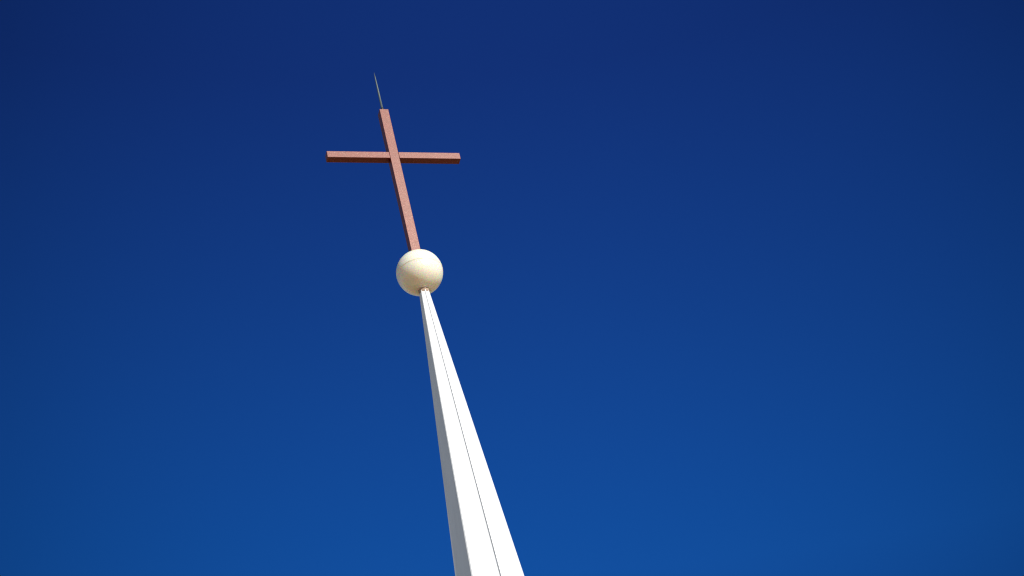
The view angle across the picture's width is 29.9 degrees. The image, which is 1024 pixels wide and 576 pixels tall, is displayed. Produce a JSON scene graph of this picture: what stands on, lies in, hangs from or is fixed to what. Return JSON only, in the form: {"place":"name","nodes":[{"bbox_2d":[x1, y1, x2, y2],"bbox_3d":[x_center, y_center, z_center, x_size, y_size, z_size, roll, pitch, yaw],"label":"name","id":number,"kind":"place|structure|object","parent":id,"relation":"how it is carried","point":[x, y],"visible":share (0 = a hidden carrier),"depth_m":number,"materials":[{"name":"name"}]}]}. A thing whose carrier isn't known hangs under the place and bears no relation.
{"place":"outdoors","nodes":[
{"label":"outdoors","id":0,"kind":"place"},
{"bbox_2d":[0,0,1023,575],"label":"sky","id":1,"kind":"structure","parent":0,"point":[726,287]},
{"bbox_3d":[-0.941,19.052,28.770,9.000,8.200,20.000,0,-39,-18],"label":"church","id":2,"kind":"object","parent":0,"visible":0},
{"bbox_2d":[419,289,523,575],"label":"spire","id":3,"kind":"structure","parent":2,"relation":"on","point":[482,544],"depth_m":27.12,"materials":[{"name":"white paint"}]},
{"bbox_2d":[396,249,442,295],"bbox_3d":[-1.431,-0.237,29.741,0.730,0.729,0.730,0,-39,-18],"label":"ball finial","id":4,"kind":"object","parent":3,"relation":"on","point":[417,270],"visible":0.97,"depth_m":29.48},
{"bbox_2d":[325,109,460,250],"bbox_3d":[-1.788,-1.593,30.778,2.226,3.389,0.150,0,-39,-18],"label":"cross","id":5,"kind":"object","parent":4,"relation":"attached to","point":[393,157],"visible":0.87,"depth_m":31.00,"materials":[{"name":"red stone"}]},
{"bbox_2d":[374,74,383,108],"bbox_3d":[-2.229,-3.267,32.060,0.048,0.940,0.048,0,-39,-18],"label":"lightning rod","id":6,"kind":"object","parent":5,"relation":"attached to","point":[381,105],"visible":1,"depth_m":32.00,"materials":[{"name":"grey metal"}]},
{"bbox_2d":[418,287,428,294],"bbox_3d":[-1.354,0.057,29.516,0.187,0.075,0.187,0,-39,-18],"label":"collar","id":7,"kind":"object","parent":3,"relation":"on","point":[423,289],"visible":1,"depth_m":29.46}
]}

